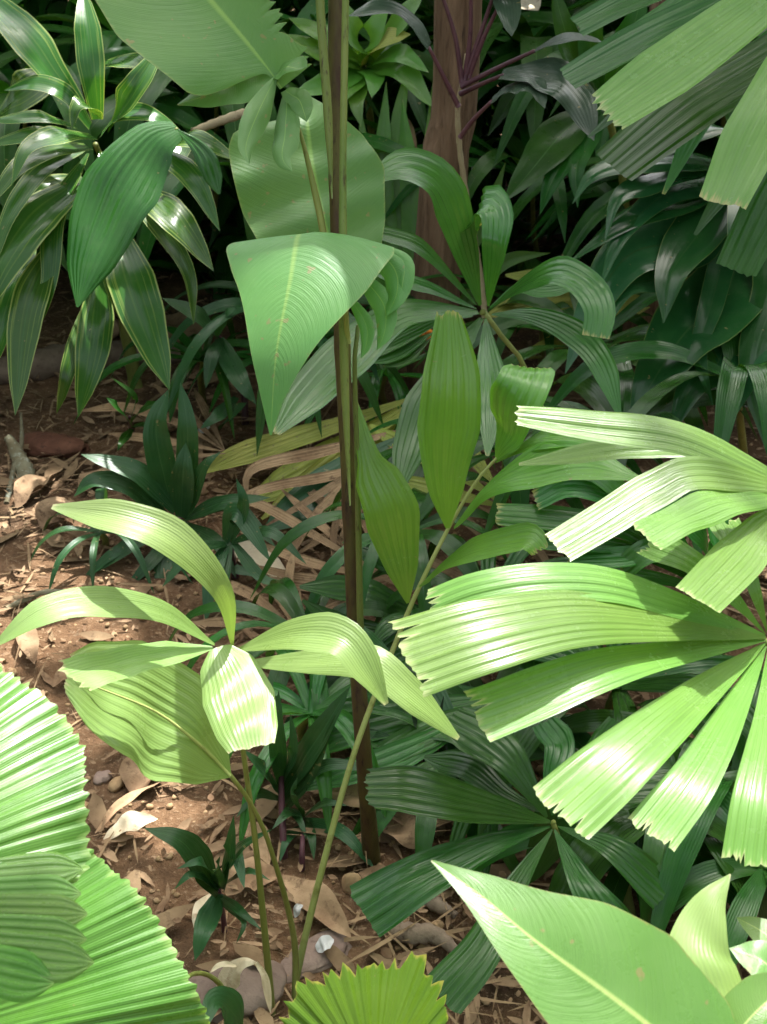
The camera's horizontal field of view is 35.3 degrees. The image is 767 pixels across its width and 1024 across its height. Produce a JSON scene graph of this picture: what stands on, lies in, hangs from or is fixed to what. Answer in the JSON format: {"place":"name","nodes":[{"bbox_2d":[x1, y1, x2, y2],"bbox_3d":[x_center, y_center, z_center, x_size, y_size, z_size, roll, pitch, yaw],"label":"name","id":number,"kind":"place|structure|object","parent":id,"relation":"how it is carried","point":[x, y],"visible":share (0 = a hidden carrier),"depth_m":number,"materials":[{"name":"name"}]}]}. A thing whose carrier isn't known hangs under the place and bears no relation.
{"place":"outdoors","nodes":[
{"label":"outdoors","id":0,"kind":"place"},
{"bbox_2d":[0,0,766,1023],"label":"ground","id":1,"kind":"structure","parent":0,"point":[194,802],"depth_m":2.69,"materials":[{"name":"soil"}]},
{"bbox_2d":[3,412,23,503],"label":"fallen branch","id":2,"kind":"object","parent":1,"relation":"on","point":[13,469],"visible":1,"depth_m":3.31,"materials":[{"name":"brown wood"}]},
{"bbox_2d":[4,434,34,479],"bbox_3d":[-1.009,-0.133,3.366,0.059,0.106,0.223,-12,30,-21],"label":"stump","id":3,"kind":"object","parent":1,"relation":"on","point":[23,463],"visible":0.69,"depth_m":3.35,"materials":[{"name":"grey wood"}]},
{"bbox_2d":[16,629,38,663],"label":"dead leaf","id":4,"kind":"object","parent":1,"relation":"on","point":[29,640],"visible":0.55,"depth_m":2.56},
{"bbox_2d":[14,474,53,507],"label":"dead leaf","id":5,"kind":"object","parent":1,"relation":"on","point":[26,486],"visible":0.98,"depth_m":3.21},
{"bbox_2d":[5,589,63,610],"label":"fallen branch","id":6,"kind":"object","parent":1,"relation":"on","point":[16,603],"visible":0.66,"depth_m":2.75,"materials":[{"name":"brown wood"}]},
{"bbox_2d":[0,154,97,270],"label":"background plant","id":7,"kind":"object","parent":1,"relation":"on","point":[63,257],"visible":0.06,"depth_m":3.48,"materials":[{"name":"green plant"}]},
{"bbox_2d":[35,496,69,527],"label":"dead leaf","id":8,"kind":"object","parent":1,"relation":"on","point":[44,512],"visible":0.6,"depth_m":3.06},
{"bbox_2d":[17,431,89,457],"bbox_3d":[-0.967,-0.191,3.521,0.223,0.061,0.133,7,29,14],"label":"husk","id":9,"kind":"object","parent":1,"relation":"on","point":[46,444],"visible":0.91,"depth_m":3.48,"materials":[{"name":"plant"}]},
{"bbox_2d":[0,340,186,384],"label":"fallen branch","id":10,"kind":"object","parent":1,"relation":"on","point":[47,362],"visible":0.24,"depth_m":3.96,"materials":[{"name":"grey wood"}]},
{"bbox_2d":[93,770,111,784],"bbox_3d":[-0.523,0.493,2.243,0.036,0.020,0.030,-11,30,-20],"label":"stone","id":11,"kind":"object","parent":1,"relation":"on","point":[101,777],"visible":1,"depth_m":2.23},
{"bbox_2d":[0,664,209,1023],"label":"pleated fan palm","id":12,"kind":"object","parent":1,"relation":"on","point":[85,938],"visible":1,"depth_m":1.14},
{"bbox_2d":[29,487,192,594],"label":"plant","id":13,"kind":"object","parent":1,"relation":"on","point":[100,493],"visible":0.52,"depth_m":2.82,"materials":[{"name":"green plant"}]},
{"bbox_2d":[0,0,229,416],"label":"variegated plant","id":14,"kind":"object","parent":1,"relation":"on","point":[38,205],"visible":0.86,"depth_m":2.89,"materials":[{"name":"green plant"}]},
{"bbox_2d":[0,62,232,207],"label":"background plant","id":15,"kind":"object","parent":1,"relation":"on","point":[113,81],"visible":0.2,"depth_m":3.60,"materials":[{"name":"green plant"}]},
{"bbox_2d":[95,782,158,832],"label":"dead leaf","id":16,"kind":"object","parent":1,"relation":"on","point":[120,803],"visible":1,"depth_m":2.13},
{"bbox_2d":[104,811,156,838],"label":"dead leaf","id":17,"kind":"object","parent":1,"relation":"on","point":[131,821],"visible":1,"depth_m":2.07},
{"bbox_2d":[106,378,155,450],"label":"seedling","id":18,"kind":"object","parent":1,"relation":"on","point":[125,436],"visible":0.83,"depth_m":3.12,"materials":[{"name":"green plant"}]},
{"bbox_2d":[119,757,150,791],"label":"dead leaf","id":19,"kind":"object","parent":1,"relation":"on","point":[133,777],"visible":0.43,"depth_m":2.21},
{"bbox_2d":[67,121,221,306],"bbox_3d":[-0.647,-0.597,3.273,0.364,1.015,1.252,-6,29,-12],"label":"pleated palm","id":20,"kind":"object","parent":1,"relation":"on","point":[119,190],"visible":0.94,"depth_m":2.68,"materials":[{"name":"green plant"}]},
{"bbox_2d":[82,384,225,469],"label":"fallen frond","id":21,"kind":"object","parent":1,"relation":"on","point":[201,403],"visible":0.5,"depth_m":3.35,"materials":[{"name":"plant"}]},
{"bbox_2d":[73,314,253,439],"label":"plant","id":22,"kind":"object","parent":1,"relation":"on","point":[185,341],"visible":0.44,"depth_m":3.41,"materials":[{"name":"green plant"}]},
{"bbox_2d":[74,382,274,580],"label":"seedling","id":23,"kind":"object","parent":1,"relation":"on","point":[163,479],"visible":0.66,"depth_m":2.87,"materials":[{"name":"green plant"}]},
{"bbox_2d":[165,312,203,348],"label":"dead leaf","id":24,"kind":"object","parent":1,"relation":"on","point":[176,320],"visible":0.3,"depth_m":4.43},
{"bbox_2d":[0,0,392,241],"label":"background plant","id":25,"kind":"object","parent":1,"relation":"on","point":[110,38],"visible":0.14,"depth_m":3.90,"materials":[{"name":"green plant"}]},
{"bbox_2d":[36,46,379,258],"bbox_3d":[-0.529,-1.108,4.215,1.098,1.057,1.801,0,28,0],"label":"background plant","id":26,"kind":"object","parent":1,"relation":"on","point":[160,81],"visible":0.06,"depth_m":3.51,"materials":[{"name":"green plant"}]},
{"bbox_2d":[145,815,271,959],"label":"seedling","id":27,"kind":"object","parent":1,"relation":"on","point":[193,850],"visible":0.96,"depth_m":1.72,"materials":[{"name":"green plant"}]},
{"bbox_2d":[163,298,255,429],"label":"seedling","id":28,"kind":"object","parent":1,"relation":"on","point":[222,350],"visible":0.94,"depth_m":3.27,"materials":[{"name":"green plant"}]},
{"bbox_2d":[189,970,243,1023],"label":"seedling","id":29,"kind":"object","parent":1,"relation":"on","point":[228,1001],"visible":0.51,"depth_m":1.51,"materials":[{"name":"green plant"}]},
{"bbox_2d":[0,498,459,1016],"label":"palm seedling","id":30,"kind":"object","parent":1,"relation":"on","point":[157,711],"visible":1,"depth_m":1.38,"materials":[{"name":"plant"}]},
{"bbox_2d":[162,479,305,618],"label":"seedling","id":31,"kind":"object","parent":1,"relation":"on","point":[237,518],"visible":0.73,"depth_m":2.71,"materials":[{"name":"green plant"}]},
{"bbox_2d":[188,960,286,1023],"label":"stone","id":32,"kind":"object","parent":1,"relation":"on","point":[249,989],"visible":0.36,"depth_m":1.76,"materials":[{"name":"stone"}]},
{"bbox_2d":[210,957,271,1012],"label":"dead leaf","id":33,"kind":"object","parent":32,"relation":"on","point":[229,974],"visible":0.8,"depth_m":1.62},
{"bbox_2d":[193,553,294,651],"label":"fallen frond","id":34,"kind":"object","parent":1,"relation":"on","point":[245,591],"visible":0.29,"depth_m":2.65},
{"bbox_2d":[224,856,276,895],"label":"dead leaf","id":35,"kind":"object","parent":1,"relation":"on","point":[268,871],"visible":0.62,"depth_m":1.95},
{"bbox_2d":[95,0,414,866],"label":"broad leaved plant","id":36,"kind":"object","parent":1,"relation":"on","point":[313,260],"visible":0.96,"depth_m":1.57,"materials":[{"name":"green plant"}]},
{"bbox_2d":[234,537,284,576],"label":"dead leaf","id":37,"kind":"object","parent":1,"relation":"on","point":[253,552],"visible":0.19,"depth_m":2.93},
{"bbox_2d":[136,103,404,260],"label":"background plant","id":38,"kind":"object","parent":1,"relation":"on","point":[146,237],"visible":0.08,"depth_m":3.50,"materials":[{"name":"green plant"}]},
{"bbox_2d":[173,108,244,156],"bbox_3d":[-0.434,-0.810,3.146,0.076,0.440,0.359,21,35,34],"label":"leaning cane","id":39,"kind":"object","parent":38,"relation":"attached to","point":[233,116],"visible":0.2,"depth_m":3.07,"materials":[{"name":"brown plant"}]},
{"bbox_2d":[168,577,399,754],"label":"plant","id":40,"kind":"object","parent":1,"relation":"on","point":[283,591],"visible":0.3,"depth_m":2.41,"materials":[{"name":"green plant"}]},
{"bbox_2d":[164,280,425,411],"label":"background plant","id":41,"kind":"object","parent":1,"relation":"on","point":[205,332],"visible":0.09,"depth_m":3.31,"materials":[{"name":"green plant"}]},
{"bbox_2d":[373,328,431,366],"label":"palm frond","id":42,"kind":"object","parent":41,"relation":"attached to","point":[406,353],"visible":0.5,"depth_m":3.23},
{"bbox_2d":[183,326,408,454],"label":"plant","id":43,"kind":"object","parent":1,"relation":"on","point":[364,379],"visible":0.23,"depth_m":3.21,"materials":[{"name":"green plant"}]},
{"bbox_2d":[237,687,356,859],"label":"seedling","id":44,"kind":"object","parent":1,"relation":"on","point":[305,763],"visible":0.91,"depth_m":2.04,"materials":[{"name":"green plant"}]},
{"bbox_2d":[280,930,351,983],"bbox_3d":[-0.114,0.688,1.862,0.148,0.028,0.062,-16,32,-27],"label":"stone","id":45,"kind":"object","parent":1,"relation":"on","point":[315,961],"visible":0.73,"depth_m":1.85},
{"bbox_2d":[315,935,333,952],"bbox_3d":[-0.089,0.664,1.856,0.029,0.018,0.025,-25,37,-39],"label":"scrap","id":46,"kind":"object","parent":45,"relation":"on","point":[324,943],"visible":1,"depth_m":1.85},
{"bbox_2d":[282,875,351,937],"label":"dead leaf","id":47,"kind":"object","parent":1,"relation":"on","point":[329,913],"visible":0.86,"depth_m":1.92,"materials":[{"name":"plant"}]},
{"bbox_2d":[242,430,395,602],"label":"fallen frond","id":48,"kind":"object","parent":1,"relation":"on","point":[332,488],"visible":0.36,"depth_m":3.03,"materials":[{"name":"plant"}]},
{"bbox_2d":[216,489,387,608],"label":"fallen frond","id":49,"kind":"object","parent":48,"relation":"on","point":[292,521],"visible":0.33,"depth_m":2.84,"materials":[{"name":"plant"}]},
{"bbox_2d":[273,777,372,871],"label":"seedling","id":50,"kind":"object","parent":1,"relation":"on","point":[346,835],"visible":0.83,"depth_m":2.02,"materials":[{"name":"green plant"}]},
{"bbox_2d":[229,649,442,840],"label":"plant","id":51,"kind":"object","parent":1,"relation":"on","point":[304,710],"visible":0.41,"depth_m":2.18,"materials":[{"name":"plant"}]},
{"bbox_2d":[266,438,423,529],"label":"fallen leaf","id":52,"kind":"object","parent":1,"relation":"on","point":[300,493],"visible":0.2,"depth_m":3.05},
{"bbox_2d":[169,2,526,135],"bbox_3d":[-0.244,-1.241,4.359,1.411,1.156,1.626,16,32,28],"label":"background plant","id":53,"kind":"object","parent":1,"relation":"on","point":[417,105],"visible":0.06,"depth_m":3.87,"materials":[{"name":"green plant"}]},
{"bbox_2d":[341,872,360,894],"bbox_3d":[-0.051,0.611,1.978,0.037,0.058,0.030,0,28,0],"label":"stone","id":54,"kind":"object","parent":1,"relation":"on","point":[348,880],"visible":0.66,"depth_m":1.96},
{"bbox_2d":[287,0,431,134],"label":"strap leaved plant","id":55,"kind":"object","parent":1,"relation":"on","point":[403,64],"visible":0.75,"depth_m":3.57,"materials":[{"name":"plant"}]},
{"bbox_2d":[310,784,415,824],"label":"dead leaf","id":56,"kind":"object","parent":1,"relation":"on","point":[351,798],"visible":0.27,"depth_m":2.13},
{"bbox_2d":[0,0,726,299],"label":"undergrowth","id":57,"kind":"object","parent":1,"relation":"on","point":[228,205],"visible":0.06,"depth_m":4.80,"materials":[{"name":"green plant"}]},
{"bbox_2d":[279,951,447,1023],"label":"pleated fan palm","id":58,"kind":"object","parent":1,"relation":"on","point":[408,992],"visible":1,"depth_m":1.32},
{"bbox_2d":[300,541,438,666],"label":"palm frond","id":59,"kind":"object","parent":1,"relation":"on","point":[332,586],"visible":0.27,"depth_m":2.41,"materials":[{"name":"green plant"}]},
{"bbox_2d":[285,603,460,778],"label":"plant","id":60,"kind":"object","parent":1,"relation":"on","point":[438,696],"visible":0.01,"depth_m":2.21,"materials":[{"name":"green plant"}]},
{"bbox_2d":[207,355,542,519],"bbox_3d":[0.062,-0.210,3.283,1.100,0.186,0.330,-14,31,-25],"label":"fallen frond","id":61,"kind":"object","parent":1,"relation":"on","point":[244,452],"visible":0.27,"depth_m":3.19,"materials":[{"name":"plant"}]},
{"bbox_2d":[250,471,506,614],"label":"plant","id":62,"kind":"object","parent":1,"relation":"on","point":[451,544],"visible":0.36,"depth_m":2.51,"materials":[{"name":"green plant"}]},
{"bbox_2d":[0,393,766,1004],"bbox_3d":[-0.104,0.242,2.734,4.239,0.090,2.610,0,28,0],"label":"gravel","id":63,"kind":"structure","parent":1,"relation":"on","point":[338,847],"depth_m":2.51,"materials":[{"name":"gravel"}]},
{"bbox_2d":[0,226,766,1023],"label":"leaf litter","id":64,"kind":"object","parent":1,"relation":"on","point":[262,1016],"visible":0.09,"depth_m":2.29,"materials":[{"name":"plant"}]},
{"bbox_2d":[245,822,270,863],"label":"dead leaf","id":65,"kind":"object","parent":64,"relation":"on","point":[264,854],"visible":0.5,"depth_m":2.03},
{"bbox_2d":[0,228,766,1023],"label":"twig litter","id":66,"kind":"object","parent":1,"relation":"on","point":[400,932],"visible":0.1,"depth_m":2.47,"materials":[{"name":"wood"}]},
{"bbox_2d":[287,684,486,790],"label":"palm frond","id":67,"kind":"object","parent":1,"relation":"on","point":[404,743],"visible":0.28,"depth_m":2.17,"materials":[{"name":"plant"}]},
{"bbox_2d":[297,335,494,467],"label":"plant","id":68,"kind":"object","parent":1,"relation":"on","point":[384,374],"visible":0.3,"depth_m":3.39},
{"bbox_2d":[383,812,415,848],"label":"dead leaf","id":69,"kind":"object","parent":1,"relation":"on","point":[403,835],"visible":0.43,"depth_m":2.06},
{"bbox_2d":[386,921,456,952],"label":"fallen branch","id":70,"kind":"object","parent":1,"relation":"on","point":[416,934],"visible":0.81,"depth_m":1.87,"materials":[{"name":"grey wood"}]},
{"bbox_2d":[369,424,494,505],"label":"fallen frond","id":71,"kind":"object","parent":1,"relation":"on","point":[418,483],"visible":0.22,"depth_m":3.02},
{"bbox_2d":[424,896,457,918],"bbox_3d":[0.081,0.630,1.941,0.032,0.033,0.087,-22,35,-36],"label":"rock","id":72,"kind":"object","parent":1,"relation":"on","point":[436,904],"visible":0.56,"depth_m":1.93,"materials":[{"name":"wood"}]},
{"bbox_2d":[275,0,612,112],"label":"background plant","id":73,"kind":"object","parent":1,"relation":"on","point":[496,50],"visible":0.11,"depth_m":4.08,"materials":[{"name":"green plant"}]},
{"bbox_2d":[407,0,481,390],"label":"tree","id":74,"kind":"object","parent":1,"relation":"on","point":[440,138],"visible":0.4,"depth_m":3.36,"materials":[{"name":"brown plant"}]},
{"bbox_2d":[370,729,518,872],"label":"plant","id":75,"kind":"object","parent":1,"relation":"on","point":[425,828],"visible":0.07,"depth_m":2.02,"materials":[{"name":"green plant"}]},
{"bbox_2d":[273,147,620,482],"bbox_3d":[0.278,-0.144,2.344,0.481,1.086,1.146,24,36,37],"label":"fan palm","id":76,"kind":"object","parent":1,"relation":"on","point":[440,182],"visible":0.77,"depth_m":2.16,"materials":[{"name":"plant"}]},
{"bbox_2d":[359,82,548,310],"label":"strap leaved plant","id":77,"kind":"object","parent":1,"relation":"on","point":[402,215],"visible":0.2,"depth_m":3.64,"materials":[{"name":"plant"}]},
{"bbox_2d":[379,506,548,592],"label":"fallen frond","id":78,"kind":"object","parent":1,"relation":"on","point":[540,556],"visible":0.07,"depth_m":2.87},
{"bbox_2d":[352,714,579,873],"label":"plant","id":79,"kind":"object","parent":1,"relation":"on","point":[459,830],"visible":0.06,"depth_m":2.03,"materials":[{"name":"green plant"}]},
{"bbox_2d":[299,310,637,979],"bbox_3d":[0.067,0.211,1.787,0.538,0.972,0.251,-10,30,-18],"label":"palm seedling","id":80,"kind":"object","parent":1,"relation":"on","point":[449,423],"visible":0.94,"depth_m":1.70,"materials":[{"name":"plant"}]},
{"bbox_2d":[349,0,600,322],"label":"purple stemmed plant","id":81,"kind":"object","parent":1,"relation":"on","point":[539,80],"visible":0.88,"depth_m":2.73,"materials":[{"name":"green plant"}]},
{"bbox_2d":[371,530,603,761],"bbox_3d":[0.229,0.249,2.462,0.657,0.296,0.689,0,28,0],"label":"plant","id":82,"kind":"object","parent":1,"relation":"on","point":[517,557],"visible":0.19,"depth_m":2.49,"materials":[{"name":"green plant"}]},
{"bbox_2d":[328,418,663,521],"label":"plant","id":83,"kind":"object","parent":1,"relation":"on","point":[520,497],"visible":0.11,"depth_m":2.80,"materials":[{"name":"green plant"}]},
{"bbox_2d":[412,662,590,837],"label":"plant","id":84,"kind":"object","parent":1,"relation":"on","point":[581,739],"visible":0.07,"depth_m":2.25,"materials":[{"name":"green plant"}]},
{"bbox_2d":[365,258,648,370],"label":"background plant","id":85,"kind":"object","parent":1,"relation":"on","point":[533,263],"visible":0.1,"depth_m":3.47,"materials":[{"name":"green plant"}]},
{"bbox_2d":[350,707,669,1013],"bbox_3d":[0.199,0.526,1.825,0.427,0.389,0.553,22,35,35],"label":"fan palm","id":86,"kind":"object","parent":1,"relation":"on","point":[386,899],"visible":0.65,"depth_m":1.74,"materials":[{"name":"green plant"}]},
{"bbox_2d":[385,123,648,261],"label":"background plant","id":87,"kind":"object","parent":1,"relation":"on","point":[482,165],"visible":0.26,"depth_m":3.64,"materials":[{"name":"green plant"}]},
{"bbox_2d":[401,0,648,233],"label":"background plant","id":88,"kind":"object","parent":1,"relation":"on","point":[525,38],"visible":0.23,"depth_m":3.79,"materials":[{"name":"green plant"}]},
{"bbox_2d":[506,0,646,213],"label":"broad leaved plant","id":89,"kind":"object","parent":1,"relation":"on","point":[559,147],"visible":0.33,"depth_m":3.04,"materials":[{"name":"green plant"}]},
{"bbox_2d":[389,406,766,866],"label":"fan palm","id":90,"kind":"object","parent":1,"relation":"on","point":[473,625],"visible":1,"depth_m":1.22,"materials":[{"name":"plant"}]},
{"bbox_2d":[481,156,687,279],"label":"background plant","id":91,"kind":"object","parent":1,"relation":"on","point":[593,215],"visible":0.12,"depth_m":3.38,"materials":[{"name":"green plant"}]},
{"bbox_2d":[454,824,737,931],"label":"plant","id":92,"kind":"object","parent":1,"relation":"on","point":[617,884],"visible":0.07,"depth_m":1.89,"materials":[{"name":"green plant"}]},
{"bbox_2d":[431,860,766,1023],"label":"ginger plant","id":93,"kind":"object","parent":1,"relation":"on","point":[567,959],"visible":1,"depth_m":0.94,"materials":[{"name":"green plant"}]},
{"bbox_2d":[456,642,754,848],"bbox_3d":[0.441,0.388,2.177,0.697,0.316,0.680,0,28,0],"label":"plant","id":94,"kind":"object","parent":1,"relation":"on","point":[619,698],"visible":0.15,"depth_m":2.12,"materials":[{"name":"green plant"}]},
{"bbox_2d":[477,11,733,166],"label":"background plant","id":95,"kind":"object","parent":1,"relation":"on","point":[512,106],"visible":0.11,"depth_m":3.78,"materials":[{"name":"green plant"}]},
{"bbox_2d":[472,292,752,430],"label":"background plant","id":96,"kind":"object","parent":1,"relation":"on","point":[554,360],"visible":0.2,"depth_m":3.26,"materials":[{"name":"green plant"}]},
{"bbox_2d":[488,269,649,347],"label":"plant","id":97,"kind":"object","parent":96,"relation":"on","point":[519,275],"visible":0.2,"depth_m":3.42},
{"bbox_2d":[495,480,732,654],"bbox_3d":[0.516,0.207,2.088,0.666,0.704,0.297,-18,33,-30],"label":"fan palm","id":98,"kind":"object","parent":1,"relation":"on","point":[543,513],"visible":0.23,"depth_m":1.90,"materials":[{"name":"plant"}]},
{"bbox_2d":[473,369,760,553],"bbox_3d":[0.495,-0.038,2.742,0.844,0.548,0.870,-17,32,-29],"label":"plant","id":99,"kind":"object","parent":1,"relation":"on","point":[590,391],"visible":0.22,"depth_m":2.75,"materials":[{"name":"green plant"}]},
{"bbox_2d":[531,153,711,259],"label":"background plant","id":100,"kind":"object","parent":1,"relation":"on","point":[554,216],"visible":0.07,"depth_m":3.48,"materials":[{"name":"green plant"}]},
{"bbox_2d":[493,0,766,126],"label":"background plant","id":101,"kind":"object","parent":1,"relation":"on","point":[587,5],"visible":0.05,"depth_m":3.93,"materials":[{"name":"green plant"}]},
{"bbox_2d":[512,666,763,930],"bbox_3d":[0.583,0.476,2.029,0.760,0.299,0.581,-12,30,-22],"label":"plant","id":102,"kind":"object","parent":1,"relation":"on","point":[676,865],"visible":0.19,"depth_m":1.77,"materials":[{"name":"green plant"}]},
{"bbox_2d":[611,0,665,365],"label":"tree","id":103,"kind":"object","parent":1,"relation":"on","point":[653,306],"visible":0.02,"depth_m":4.02,"materials":[{"name":"green plant"}]},
{"bbox_2d":[525,738,766,931],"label":"plant","id":104,"kind":"object","parent":1,"relation":"on","point":[595,862],"visible":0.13,"depth_m":1.81,"materials":[{"name":"green plant"}]},
{"bbox_2d":[548,326,766,453],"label":"plant","id":105,"kind":"object","parent":1,"relation":"on","point":[731,385],"visible":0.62,"depth_m":2.47,"materials":[{"name":"green plant"}]},
{"bbox_2d":[560,0,766,276],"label":"fan palm","id":106,"kind":"object","parent":1,"relation":"on","point":[686,77],"visible":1,"depth_m":2.14,"materials":[{"name":"green plant"}]},
{"bbox_2d":[565,123,766,447],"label":"broad leaved plant","id":107,"kind":"object","parent":1,"relation":"on","point":[650,241],"visible":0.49,"depth_m":2.63,"materials":[{"name":"green plant"}]},
{"bbox_2d":[628,783,766,964],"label":"plant","id":108,"kind":"object","parent":1,"relation":"on","point":[747,900],"visible":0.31,"depth_m":1.76,"materials":[{"name":"green plant"}]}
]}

